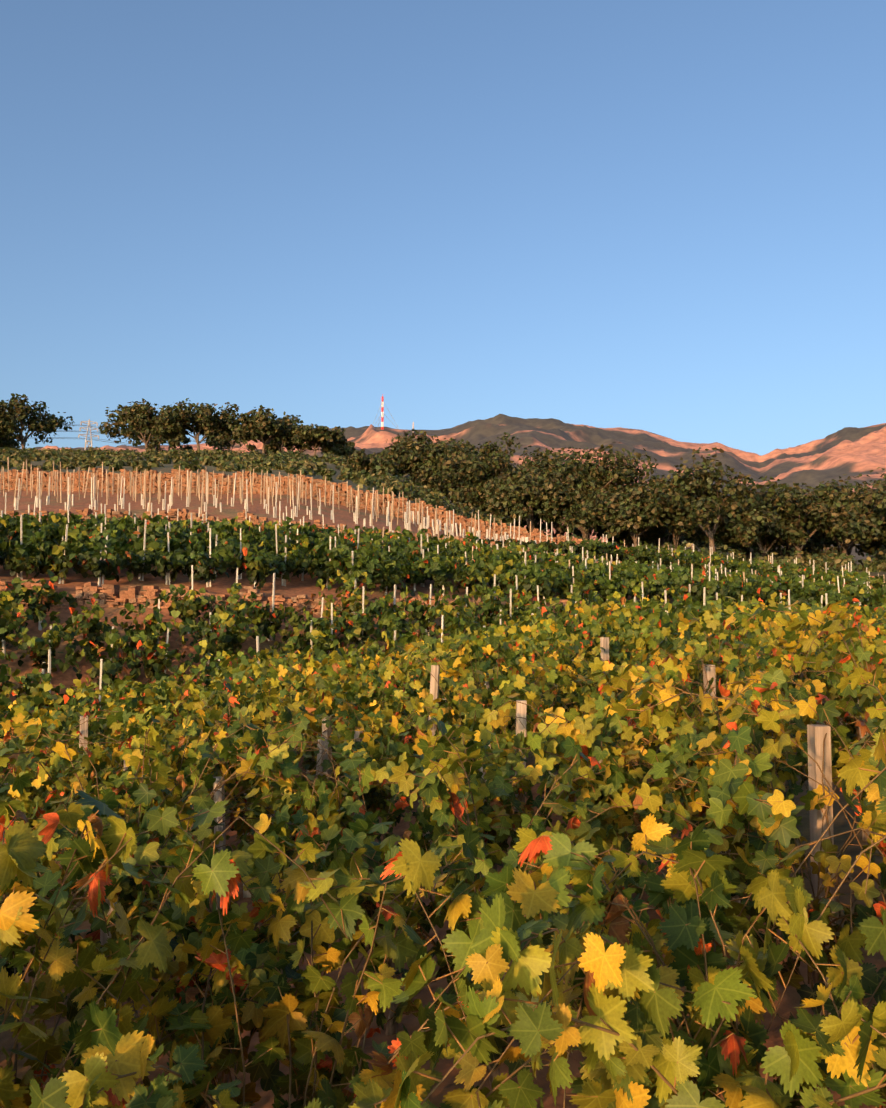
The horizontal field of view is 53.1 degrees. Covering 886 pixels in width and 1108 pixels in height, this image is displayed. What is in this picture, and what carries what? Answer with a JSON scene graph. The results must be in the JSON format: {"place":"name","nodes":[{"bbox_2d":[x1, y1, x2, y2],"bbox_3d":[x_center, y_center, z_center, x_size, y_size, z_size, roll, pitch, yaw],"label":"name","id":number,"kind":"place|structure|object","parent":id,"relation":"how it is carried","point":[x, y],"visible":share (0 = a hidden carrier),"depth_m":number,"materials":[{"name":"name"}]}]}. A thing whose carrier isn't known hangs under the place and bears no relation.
{"place":"outdoors","nodes":[
{"label":"outdoors","id":0,"kind":"place"},
{"bbox_2d":[0,456,885,1107],"bbox_3d":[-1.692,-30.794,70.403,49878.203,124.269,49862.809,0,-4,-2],"label":"ground","id":1,"kind":"structure","parent":0,"point":[296,586],"depth_m":19.96,"materials":[{"name":"soil"}]},
{"bbox_2d":[78,419,98,449],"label":"pylon","id":2,"kind":"object","parent":1,"relation":"on","point":[90,427],"visible":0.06,"depth_m":249.81,"materials":[{"name":"silver metal"}]},
{"bbox_2d":[45,424,728,494],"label":"power lines","id":3,"kind":"object","parent":2,"relation":"attached to","point":[121,442],"visible":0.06,"depth_m":250.30,"materials":[{"name":"grey metal"}]},
{"bbox_2d":[0,579,664,618],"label":"terrace wall","id":4,"kind":"structure","parent":1,"relation":"on","point":[107,592],"depth_m":23.11,"materials":[{"name":"stone"}]},
{"bbox_2d":[6,508,729,575],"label":"terrace wall","id":5,"kind":"structure","parent":1,"relation":"on","point":[185,514],"depth_m":35.57,"materials":[{"name":"stone"}]},
{"bbox_2d":[0,468,874,577],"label":"terrace wall","id":6,"kind":"structure","parent":1,"relation":"on","point":[174,474],"depth_m":49.49,"materials":[{"name":"stone"}]},
{"bbox_2d":[5,637,872,1026],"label":"wooden posts","id":7,"kind":"object","parent":1,"relation":"on","point":[815,735],"visible":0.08,"depth_m":6.31,"materials":[{"name":"brown wood"}]},
{"bbox_2d":[0,470,878,708],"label":"stakes","id":8,"kind":"object","parent":1,"relation":"on","point":[293,515],"visible":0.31,"depth_m":33.06,"materials":[{"name":"grey"}]},
{"bbox_2d":[0,457,884,596],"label":"vineyard stakes","id":9,"kind":"object","parent":1,"relation":"on","point":[198,487],"visible":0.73,"depth_m":43.95,"materials":[{"name":"beige wood"}]},
{"bbox_2d":[0,600,885,1107],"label":"vine leaves","id":10,"kind":"object","parent":1,"relation":"on","point":[778,818],"visible":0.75,"depth_m":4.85,"materials":[{"name":"green plant"}]},
{"bbox_2d":[0,511,885,799],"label":"vine leaves","id":11,"kind":"object","parent":1,"relation":"on","point":[310,553],"visible":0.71,"depth_m":23.63,"materials":[{"name":"green plant"}]},
{"bbox_2d":[0,446,885,574],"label":"grapevines","id":12,"kind":"object","parent":1,"relation":"on","point":[293,462],"visible":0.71,"depth_m":67.85,"materials":[{"name":"green plant"}]},
{"bbox_2d":[0,393,885,564],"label":"trees","id":13,"kind":"object","parent":1,"relation":"on","point":[748,518],"depth_m":79.86,"materials":[{"name":"green plant"}]},
{"bbox_2d":[0,0,885,455],"label":"sky","id":14,"kind":"structure","parent":0,"point":[666,218],"materials":[{"name":"blue"}]},
{"bbox_2d":[21,414,885,564],"bbox_3d":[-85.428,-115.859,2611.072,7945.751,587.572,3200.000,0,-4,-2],"label":"mountain","id":15,"kind":"structure","parent":0,"point":[851,452],"depth_m":2128.68,"materials":[{"name":"brown stone"}]},
{"bbox_2d":[373,397,399,429],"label":"antenna mast","id":16,"kind":"object","parent":15,"relation":"on","point":[382,416],"visible":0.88,"depth_m":2586.43,"materials":[{"name":"metal"}]},
{"bbox_2d":[127,734,856,1107],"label":"vine trunks","id":17,"kind":"object","parent":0,"point":[391,1028],"depth_m":4.69,"materials":[{"name":"brown wood"}]}
]}

